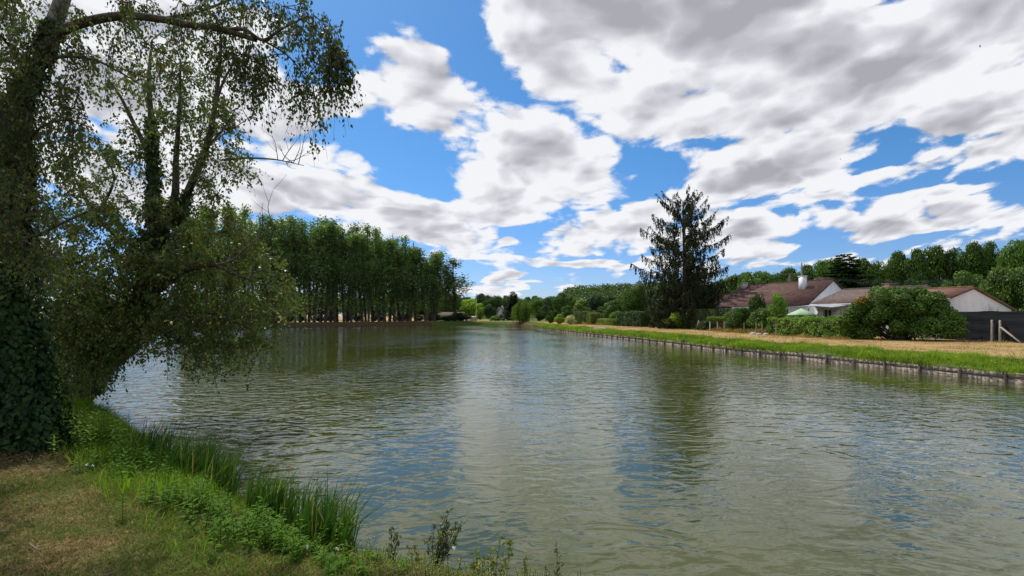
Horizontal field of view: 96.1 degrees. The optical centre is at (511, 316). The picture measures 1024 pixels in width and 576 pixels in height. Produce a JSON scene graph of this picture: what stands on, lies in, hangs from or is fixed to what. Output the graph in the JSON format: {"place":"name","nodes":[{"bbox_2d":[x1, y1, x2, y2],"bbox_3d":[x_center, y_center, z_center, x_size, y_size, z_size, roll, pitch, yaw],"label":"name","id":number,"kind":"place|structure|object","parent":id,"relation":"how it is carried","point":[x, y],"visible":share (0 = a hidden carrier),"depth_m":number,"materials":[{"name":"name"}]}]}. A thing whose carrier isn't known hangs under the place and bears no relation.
{"place":"outdoors","nodes":[
{"label":"outdoors","id":0,"kind":"place"},
{"bbox_2d":[0,410,527,575],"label":"lawn","id":1,"kind":"structure","parent":0,"point":[67,477],"depth_m":4.14,"materials":[{"name":"plant"}]},
{"bbox_2d":[0,310,1023,575],"bbox_3d":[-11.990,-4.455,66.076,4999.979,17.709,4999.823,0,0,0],"label":"ground","id":2,"kind":"structure","parent":0,"point":[916,344],"depth_m":23.69,"materials":[{"name":"plant"}]},
{"bbox_2d":[0,444,128,487],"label":"leaf litter","id":3,"kind":"object","parent":2,"relation":"on","point":[30,454],"visible":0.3,"depth_m":6.27,"materials":[{"name":"plant"}]},
{"bbox_2d":[44,404,145,454],"bbox_3d":[-6.707,1.827,7.366,1.300,0.883,2.076,0,0,-31],"label":"weed patch","id":4,"kind":"object","parent":2,"relation":"on","point":[100,428],"visible":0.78,"depth_m":7.16,"materials":[{"name":"green plant"}]},
{"bbox_2d":[72,434,174,485],"bbox_3d":[-5.195,1.929,6.209,1.072,0.570,2.063,0,0,-38],"label":"weed patch","id":5,"kind":"object","parent":2,"relation":"on","point":[146,462],"visible":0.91,"depth_m":6.20,"materials":[{"name":"plant"}]},
{"bbox_2d":[110,415,204,461],"bbox_3d":[-5.632,1.999,7.277,1.720,0.881,1.212,0,0,42],"label":"yellow flag clump","id":6,"kind":"object","parent":2,"relation":"on","point":[148,440],"visible":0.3,"depth_m":7.21,"materials":[{"name":"plant"}]},
{"bbox_2d":[35,5,314,408],"bbox_3d":[-8.481,-2.455,11.084,8.447,10.648,3.981,0,0,0],"label":"leaning tree","id":7,"kind":"object","parent":2,"relation":"on","point":[154,263],"visible":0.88,"depth_m":10.54,"materials":[{"name":"green plant"}]},
{"bbox_2d":[114,470,235,521],"bbox_3d":[-3.485,1.927,4.908,1.073,0.532,1.136,0,0,0],"label":"weed patch","id":8,"kind":"object","parent":2,"relation":"on","point":[193,494],"visible":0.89,"depth_m":4.89,"materials":[{"name":"plant"}]},
{"bbox_2d":[0,0,365,453],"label":"ivy clad birch","id":9,"kind":"object","parent":2,"relation":"on","point":[29,400],"visible":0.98,"depth_m":6.45,"materials":[{"name":"green plant"}]},
{"bbox_2d":[127,420,260,479],"bbox_3d":[-4.407,1.970,6.680,1.624,0.940,1.460,0,0,0],"label":"yellow flag clump","id":10,"kind":"object","parent":2,"relation":"on","point":[184,456],"visible":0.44,"depth_m":6.45,"materials":[{"name":"plant"}]},
{"bbox_2d":[194,212,219,322],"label":"poplar tree","id":11,"kind":"object","parent":2,"relation":"on","point":[207,243],"visible":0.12,"depth_m":86.14,"materials":[{"name":"green plant"}]},
{"bbox_2d":[205,204,250,317],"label":"poplar tree","id":12,"kind":"object","parent":2,"relation":"on","point":[223,242],"visible":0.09,"depth_m":89.55,"materials":[{"name":"green plant"}]},
{"bbox_2d":[233,203,258,316],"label":"poplar tree","id":13,"kind":"object","parent":2,"relation":"on","point":[245,213],"visible":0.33,"depth_m":93.37,"materials":[{"name":"green plant"}]},
{"bbox_2d":[180,490,345,564],"bbox_3d":[-2.606,2.009,4.453,1.972,0.612,1.134,0,0,30],"label":"weed patch","id":14,"kind":"object","parent":2,"relation":"on","point":[262,531],"visible":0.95,"depth_m":4.25,"materials":[{"name":"plant"}]},
{"bbox_2d":[250,213,277,313],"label":"poplar tree","id":15,"kind":"object","parent":2,"relation":"on","point":[263,235],"visible":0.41,"depth_m":97.86,"materials":[{"name":"green plant"}]},
{"bbox_2d":[254,215,290,318],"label":"poplar tree","id":16,"kind":"object","parent":2,"relation":"on","point":[275,228],"visible":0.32,"depth_m":99.49,"materials":[{"name":"green plant"}]},
{"bbox_2d":[271,216,295,319],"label":"poplar tree","id":17,"kind":"object","parent":2,"relation":"on","point":[282,237],"visible":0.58,"depth_m":101.31,"materials":[{"name":"green plant"}]},
{"bbox_2d":[278,214,309,322],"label":"poplar tree","id":18,"kind":"object","parent":2,"relation":"on","point":[294,236],"visible":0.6,"depth_m":104.30,"materials":[{"name":"green plant"}]},
{"bbox_2d":[289,217,318,321],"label":"poplar tree","id":19,"kind":"object","parent":2,"relation":"on","point":[305,234],"visible":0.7,"depth_m":106.38,"materials":[{"name":"green plant"}]},
{"bbox_2d":[290,218,326,321],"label":"poplar tree","id":20,"kind":"object","parent":2,"relation":"on","point":[310,310],"visible":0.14,"depth_m":113.43,"materials":[{"name":"green plant"}]},
{"bbox_2d":[291,218,335,321],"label":"poplar tree","id":21,"kind":"object","parent":2,"relation":"on","point":[318,237],"visible":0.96,"depth_m":107.22,"materials":[{"name":"green plant"}]},
{"bbox_2d":[306,215,343,321],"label":"poplar tree","id":22,"kind":"object","parent":2,"relation":"on","point":[321,301],"visible":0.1,"depth_m":115.04,"materials":[{"name":"green plant"}]},
{"bbox_2d":[53,384,604,575],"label":"shore grass","id":23,"kind":"structure","parent":2,"relation":"on","point":[81,405],"depth_m":5.36,"materials":[{"name":"plant"}]},
{"bbox_2d":[309,217,348,321],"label":"poplar tree","id":24,"kind":"object","parent":2,"relation":"on","point":[330,234],"visible":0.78,"depth_m":110.34,"materials":[{"name":"green plant"}]},
{"bbox_2d":[311,221,354,321],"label":"poplar tree","id":25,"kind":"object","parent":2,"relation":"on","point":[334,303],"visible":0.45,"depth_m":111.92,"materials":[{"name":"green plant"}]},
{"bbox_2d":[279,529,409,575],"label":"weed patch","id":26,"kind":"object","parent":2,"relation":"on","point":[340,562],"visible":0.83,"depth_m":3.90,"materials":[{"name":"plant"}]},
{"bbox_2d":[331,224,358,321],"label":"poplar tree","id":27,"kind":"object","parent":2,"relation":"on","point":[342,237],"visible":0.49,"depth_m":114.22,"materials":[{"name":"green plant"}]},
{"bbox_2d":[335,233,365,321],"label":"poplar tree","id":28,"kind":"object","parent":2,"relation":"on","point":[354,247],"visible":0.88,"depth_m":114.46,"materials":[{"name":"green plant"}]},
{"bbox_2d":[346,222,365,321],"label":"poplar tree","id":29,"kind":"object","parent":2,"relation":"on","point":[354,229],"visible":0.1,"depth_m":123.29,"materials":[{"name":"green plant"}]},
{"bbox_2d":[344,229,385,321],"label":"poplar tree","id":30,"kind":"object","parent":2,"relation":"on","point":[361,300],"visible":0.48,"depth_m":117.83,"materials":[{"name":"green plant"}]},
{"bbox_2d":[357,222,385,321],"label":"poplar tree","id":31,"kind":"object","parent":2,"relation":"on","point":[369,234],"visible":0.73,"depth_m":118.46,"materials":[{"name":"green plant"}]},
{"bbox_2d":[363,226,388,321],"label":"poplar tree","id":32,"kind":"object","parent":2,"relation":"on","point":[379,244],"visible":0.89,"depth_m":119.09,"materials":[{"name":"green plant"}]},
{"bbox_2d":[368,237,399,321],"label":"poplar tree","id":33,"kind":"object","parent":2,"relation":"on","point":[383,300],"visible":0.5,"depth_m":121.73,"materials":[{"name":"green plant"}]},
{"bbox_2d":[378,236,408,320],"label":"poplar tree","id":34,"kind":"object","parent":2,"relation":"on","point":[390,312],"visible":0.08,"depth_m":129.58,"materials":[{"name":"green plant"}]},
{"bbox_2d":[386,527,401,559],"bbox_3d":[-1.116,2.173,4.334,0.178,0.393,0.154,0,0,40],"label":"willow sapling","id":35,"kind":"object","parent":2,"relation":"on","point":[394,549],"visible":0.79,"depth_m":4.33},
{"bbox_2d":[382,233,410,321],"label":"poplar tree","id":36,"kind":"object","parent":2,"relation":"on","point":[394,248],"visible":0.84,"depth_m":123.17,"materials":[{"name":"green plant"}]},
{"bbox_2d":[394,235,419,321],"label":"poplar tree","id":37,"kind":"object","parent":2,"relation":"on","point":[408,263],"visible":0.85,"depth_m":125.25,"materials":[{"name":"green plant"}]},
{"bbox_2d":[395,242,427,320],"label":"poplar tree","id":38,"kind":"object","parent":2,"relation":"on","point":[416,281],"visible":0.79,"depth_m":127.33,"materials":[{"name":"green plant"}]},
{"bbox_2d":[406,540,426,566],"bbox_3d":[-0.866,2.153,4.167,0.198,0.315,0.184,0,0,0],"label":"willow sapling","id":39,"kind":"object","parent":2,"relation":"on","point":[416,553],"visible":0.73,"depth_m":4.15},
{"bbox_2d":[409,247,438,320],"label":"poplar tree","id":40,"kind":"object","parent":2,"relation":"on","point":[423,296],"visible":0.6,"depth_m":130.59,"materials":[{"name":"green plant"}]},
{"bbox_2d":[416,254,445,320],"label":"poplar tree","id":41,"kind":"object","parent":2,"relation":"on","point":[430,316],"visible":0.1,"depth_m":138.96,"materials":[{"name":"green plant"}]},
{"bbox_2d":[419,250,454,320],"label":"poplar tree","id":42,"kind":"object","parent":2,"relation":"on","point":[435,264],"visible":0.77,"depth_m":133.50,"materials":[{"name":"green plant"}]},
{"bbox_2d":[427,251,461,320],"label":"poplar tree","id":43,"kind":"object","parent":2,"relation":"on","point":[442,283],"visible":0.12,"depth_m":141.22,"materials":[{"name":"green plant"}]},
{"bbox_2d":[424,508,465,568],"bbox_3d":[-0.646,2.111,4.371,0.431,0.626,0.248,0,0,0],"label":"willow sapling","id":44,"kind":"object","parent":2,"relation":"on","point":[443,544],"visible":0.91,"depth_m":4.35,"materials":[{"name":"plant"}]},
{"bbox_2d":[435,257,475,320],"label":"poplar tree","id":45,"kind":"object","parent":2,"relation":"on","point":[458,283],"visible":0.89,"depth_m":139.07,"materials":[{"name":"green plant"}]},
{"bbox_2d":[459,298,477,315],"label":"broadleaf tree","id":46,"kind":"object","parent":2,"relation":"on","point":[469,309],"visible":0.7,"depth_m":170.10,"materials":[{"name":"green plant"}]},
{"bbox_2d":[331,538,608,575],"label":"bank herbs","id":47,"kind":"object","parent":2,"relation":"on","point":[439,564],"visible":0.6,"depth_m":4.00,"materials":[{"name":"plant"}]},
{"bbox_2d":[467,546,488,575],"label":"willow sapling","id":48,"kind":"object","parent":2,"relation":"on","point":[473,566],"visible":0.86,"depth_m":4.01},
{"bbox_2d":[481,304,497,319],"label":"broadleaf tree","id":49,"kind":"object","parent":2,"relation":"on","point":[489,310],"visible":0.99,"depth_m":154.13,"materials":[{"name":"green plant"}]},
{"bbox_2d":[481,295,502,308],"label":"broadleaf tree","id":50,"kind":"object","parent":2,"relation":"on","point":[494,301],"visible":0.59,"depth_m":163.12,"materials":[{"name":"green plant"}]},
{"bbox_2d":[483,535,513,575],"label":"willow sapling","id":51,"kind":"object","parent":2,"relation":"on","point":[494,563],"visible":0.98,"depth_m":4.07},
{"bbox_2d":[499,291,519,320],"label":"blue spruce","id":52,"kind":"object","parent":2,"relation":"on","point":[510,305],"visible":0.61,"depth_m":149.26,"materials":[{"name":"green plant"}]},
{"bbox_2d":[511,299,535,321],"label":"weeping willow","id":53,"kind":"object","parent":2,"relation":"on","point":[522,310],"visible":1,"depth_m":122.70,"materials":[{"name":"green plant"}]},
{"bbox_2d":[542,542,563,575],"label":"willow sapling","id":54,"kind":"object","parent":2,"relation":"on","point":[557,563],"visible":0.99,"depth_m":3.87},
{"bbox_2d":[551,292,568,313],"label":"broadleaf tree","id":55,"kind":"object","parent":2,"relation":"on","point":[561,299],"visible":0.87,"depth_m":126.96,"materials":[{"name":"green plant"}]},
{"bbox_2d":[574,311,591,323],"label":"clipped hedge","id":56,"kind":"object","parent":2,"relation":"on","point":[580,317],"visible":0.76,"depth_m":104.48,"materials":[{"name":"green plant"}]},
{"bbox_2d":[586,312,600,324],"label":"clipped hedge","id":57,"kind":"object","parent":2,"relation":"on","point":[591,318],"visible":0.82,"depth_m":96.95,"materials":[{"name":"green plant"}]},
{"bbox_2d":[587,294,606,310],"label":"broadleaf tree","id":58,"kind":"object","parent":2,"relation":"on","point":[596,301],"visible":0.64,"depth_m":110.72,"materials":[{"name":"green plant"}]},
{"bbox_2d":[603,299,624,317],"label":"broadleaf tree","id":59,"kind":"object","parent":2,"relation":"on","point":[614,305],"visible":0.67,"depth_m":99.51,"materials":[{"name":"green plant"}]},
{"bbox_2d":[616,311,648,326],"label":"ivy hedge","id":60,"kind":"object","parent":2,"relation":"on","point":[634,318],"visible":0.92,"depth_m":78.48,"materials":[{"name":"green plant"}]},
{"bbox_2d":[619,286,648,311],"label":"broadleaf tree","id":61,"kind":"object","parent":2,"relation":"on","point":[632,300],"visible":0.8,"depth_m":90.96,"materials":[{"name":"green plant"}]},
{"bbox_2d":[661,312,682,327],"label":"garden bush","id":62,"kind":"object","parent":2,"relation":"on","point":[676,319],"visible":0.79,"depth_m":64.02,"materials":[{"name":"green plant"}]},
{"bbox_2d":[630,184,741,328],"bbox_3d":[25.231,-7.594,65.434,14.193,21.519,13.080,0,0,-23],"label":"spruce tree","id":63,"kind":"object","parent":2,"relation":"on","point":[693,274],"visible":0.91,"depth_m":64.61,"materials":[{"name":"green plant"}]},
{"bbox_2d":[681,308,748,329],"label":"clipped hedge","id":64,"kind":"object","parent":2,"relation":"on","point":[702,315],"visible":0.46,"depth_m":59.24,"materials":[{"name":"green plant"}]},
{"bbox_2d":[706,316,726,329],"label":"topiary gate","id":65,"kind":"structure","parent":2,"relation":"on","point":[717,318],"depth_m":53.84,"materials":[{"name":"plant"}]},
{"bbox_2d":[691,326,778,334],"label":"dry weeds","id":66,"kind":"object","parent":2,"relation":"on","point":[732,330],"visible":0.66,"depth_m":48.19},
{"bbox_2d":[723,307,752,329],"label":"garden bush","id":67,"kind":"object","parent":2,"relation":"on","point":[736,318],"visible":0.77,"depth_m":49.28,"materials":[{"name":"green plant"}]},
{"bbox_2d":[735,271,764,288],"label":"broadleaf tree","id":68,"kind":"object","parent":2,"relation":"on","point":[746,276],"visible":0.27,"depth_m":118.46,"materials":[{"name":"green plant"}]},
{"bbox_2d":[745,294,765,329],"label":"garden bush","id":69,"kind":"object","parent":2,"relation":"on","point":[756,302],"visible":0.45,"depth_m":48.79,"materials":[{"name":"green plant"}]},
{"bbox_2d":[746,308,774,329],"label":"garden bush","id":70,"kind":"object","parent":2,"relation":"on","point":[761,317],"visible":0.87,"depth_m":45.36,"materials":[{"name":"green plant"}]},
{"bbox_2d":[752,270,776,282],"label":"broadleaf tree","id":71,"kind":"object","parent":2,"relation":"on","point":[765,276],"visible":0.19,"depth_m":118.33,"materials":[{"name":"green plant"}]},
{"bbox_2d":[531,323,1023,374],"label":"bank grass","id":72,"kind":"structure","parent":2,"relation":"on","point":[904,355],"depth_m":23.95,"materials":[{"name":"plant"}]},
{"bbox_2d":[766,293,788,316],"bbox_3d":[26.925,-0.315,46.948,2.249,4.352,2.378,0,0,34],"label":"garden tree","id":73,"kind":"object","parent":2,"relation":"on","point":[780,304],"visible":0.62,"depth_m":46.38,"materials":[{"name":"green plant"}]},
{"bbox_2d":[532,326,1023,384],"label":"timber bank edging","id":74,"kind":"object","parent":2,"relation":"on","point":[988,376],"visible":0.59,"depth_m":22.54,"materials":[{"name":"brown wood"}]},
{"bbox_2d":[716,276,843,330],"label":"brown roofed house","id":75,"kind":"structure","parent":2,"relation":"on","point":[803,291],"depth_m":51.61,"materials":[{"name":"tile"}]},
{"bbox_2d":[773,266,798,281],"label":"broadleaf tree","id":76,"kind":"object","parent":2,"relation":"on","point":[784,272],"visible":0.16,"depth_m":114.78,"materials":[{"name":"green plant"}]},
{"bbox_2d":[563,280,1020,302],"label":"hillside wood","id":77,"kind":"object","parent":2,"relation":"on","point":[603,290],"visible":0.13,"depth_m":326.52,"materials":[{"name":"green plant"}]},
{"bbox_2d":[561,324,1023,358],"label":"mown straw","id":78,"kind":"object","parent":2,"relation":"on","point":[897,347],"visible":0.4,"depth_m":30.87,"materials":[{"name":"plant"}]},
{"bbox_2d":[786,264,815,280],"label":"broadleaf tree","id":79,"kind":"object","parent":2,"relation":"on","point":[807,271],"visible":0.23,"depth_m":109.20,"materials":[{"name":"green plant"}]},
{"bbox_2d":[786,308,816,316],"bbox_3d":[26.091,0.490,41.500,1.646,2.520,1.646,0,0,-7],"label":"garden parasol","id":80,"kind":"object","parent":2,"relation":"on","point":[801,312],"visible":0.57,"depth_m":41.04,"materials":[{"name":"fabric"}]},
{"bbox_2d":[768,332,852,339],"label":"dry weeds","id":81,"kind":"object","parent":2,"relation":"on","point":[827,337],"visible":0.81,"depth_m":36.70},
{"bbox_2d":[765,315,862,338],"bbox_3d":[25.324,0.859,39.319,2.120,2.068,9.893,0,0,-2],"label":"clipped hedge","id":82,"kind":"object","parent":2,"relation":"on","point":[819,326],"visible":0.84,"depth_m":37.99,"materials":[{"name":"green plant"}]},
{"bbox_2d":[812,259,829,279],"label":"broadleaf tree","id":83,"kind":"object","parent":2,"relation":"on","point":[819,268],"visible":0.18,"depth_m":104.32,"materials":[{"name":"green plant"}]},
{"bbox_2d":[821,253,875,288],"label":"cedar tree","id":84,"kind":"object","parent":2,"relation":"on","point":[854,273],"visible":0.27,"depth_m":77.02,"materials":[{"name":"green plant"}]},
{"bbox_2d":[847,257,875,287],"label":"broadleaf tree","id":85,"kind":"object","parent":2,"relation":"on","point":[866,265],"visible":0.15,"depth_m":95.63,"materials":[{"name":"green plant"}]},
{"bbox_2d":[810,283,932,335],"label":"long low house","id":86,"kind":"structure","parent":2,"relation":"on","point":[846,296],"depth_m":43.29,"materials":[{"name":"white paint"}]},
{"bbox_2d":[869,260,891,286],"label":"oak tree","id":87,"kind":"object","parent":2,"relation":"on","point":[877,267],"visible":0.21,"depth_m":97.86,"materials":[{"name":"green plant"}]},
{"bbox_2d":[878,250,911,285],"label":"oak tree","id":88,"kind":"object","parent":2,"relation":"on","point":[894,262],"visible":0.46,"depth_m":93.98,"materials":[{"name":"green plant"}]},
{"bbox_2d":[834,285,969,340],"bbox_3d":[27.964,-0.234,33.315,4.072,4.182,7.364,0,0,-43],"label":"viburnum bush","id":89,"kind":"object","parent":2,"relation":"on","point":[899,312],"visible":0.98,"depth_m":32.47,"materials":[{"name":"green plant"}]},
{"bbox_2d":[897,248,929,284],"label":"oak tree","id":90,"kind":"object","parent":2,"relation":"on","point":[917,270],"visible":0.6,"depth_m":91.12,"materials":[{"name":"green plant"}]},
{"bbox_2d":[923,244,948,286],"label":"oak tree","id":91,"kind":"object","parent":2,"relation":"on","point":[936,262],"visible":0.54,"depth_m":90.79,"materials":[{"name":"green plant"}]},
{"bbox_2d":[938,247,973,286],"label":"oak tree","id":92,"kind":"object","parent":2,"relation":"on","point":[951,267],"visible":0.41,"depth_m":89.58,"materials":[{"name":"green plant"}]},
{"bbox_2d":[906,285,1014,338],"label":"white gabled outbuilding","id":93,"kind":"structure","parent":2,"relation":"on","point":[967,299],"depth_m":35.90,"materials":[{"name":"paint"}]},
{"bbox_2d":[941,270,984,290],"bbox_3d":[61.309,-2.213,61.925,4.647,8.228,4.395,0,0,23],"label":"broadleaf tree","id":94,"kind":"object","parent":2,"relation":"on","point":[965,282],"visible":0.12,"depth_m":62.01,"materials":[{"name":"green plant"}]},
{"bbox_2d":[955,240,994,287],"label":"oak tree","id":95,"kind":"object","parent":2,"relation":"on","point":[974,253],"visible":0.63,"depth_m":86.89,"materials":[{"name":"green plant"}]},
{"bbox_2d":[941,311,1023,342],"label":"screen fence","id":96,"kind":"object","parent":2,"relation":"on","point":[1000,326],"visible":0.62,"depth_m":30.22,"materials":[{"name":"fabric"}]},
{"bbox_2d":[982,241,1001,276],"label":"oak tree","id":97,"kind":"object","parent":2,"relation":"on","point":[987,247],"visible":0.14,"depth_m":87.48,"materials":[{"name":"green plant"}]},
{"bbox_2d":[978,266,1022,310],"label":"broadleaf tree","id":98,"kind":"object","parent":2,"relation":"on","point":[999,290],"visible":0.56,"depth_m":57.17,"materials":[{"name":"green plant"}]},
{"bbox_2d":[996,239,1023,310],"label":"oak tree","id":99,"kind":"object","parent":2,"relation":"on","point":[1012,256],"visible":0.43,"depth_m":79.39,"materials":[{"name":"green plant"}]},
{"bbox_2d":[1001,265,1023,310],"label":"broadleaf tree","id":100,"kind":"object","parent":2,"relation":"on","point":[1017,282],"visible":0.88,"depth_m":55.65,"materials":[{"name":"green plant"}]},
{"bbox_3d":[36.209,-1.750,60.000,1.000,7.769,0.259,0,0,0],"label":"utility pole","id":101,"kind":"object","parent":2,"relation":"on","visible":0},
{"bbox_2d":[787,273,1020,283],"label":"overhead wires","id":102,"kind":"object","parent":101,"relation":"attached to","point":[871,281],"visible":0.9,"depth_m":54.88,"materials":[{"name":"metal"}]},
{"bbox_2d":[0,0,1023,316],"label":"sky","id":103,"kind":"structure","parent":0,"point":[531,144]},
{"bbox_2d":[71,325,1023,575],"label":"water","id":104,"kind":"structure","parent":0,"point":[590,455],"depth_m":8.51,"materials":[{"name":"liquid"}]},
{"bbox_2d":[193,438,263,498],"bbox_3d":[-3.756,2.030,6.150,0.856,0.821,1.291,0,0,-38],"label":"yellow flag clump","id":105,"kind":"object","parent":104,"relation":"on","point":[228,478],"visible":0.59,"depth_m":6.00,"materials":[{"name":"plant"}]},
{"bbox_2d":[236,456,303,519],"bbox_3d":[-2.855,2.061,5.517,1.289,0.758,0.756,0,0,38],"label":"yellow flag clump","id":106,"kind":"object","parent":104,"relation":"on","point":[250,491],"visible":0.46,"depth_m":5.37,"materials":[{"name":"plant"}]},
{"bbox_2d":[261,470,314,530],"bbox_3d":[-2.522,2.104,5.328,0.800,0.671,0.792,0,0,9],"label":"yellow flag clump","id":107,"kind":"object","parent":104,"relation":"on","point":[288,503],"visible":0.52,"depth_m":5.18,"materials":[{"name":"plant"}]},
{"bbox_2d":[285,468,396,552],"bbox_3d":[-1.743,2.027,4.837,1.400,0.826,0.991,0,0,32],"label":"yellow flag clump","id":108,"kind":"object","parent":104,"relation":"on","point":[311,517],"visible":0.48,"depth_m":4.61,"materials":[{"name":"plant"}]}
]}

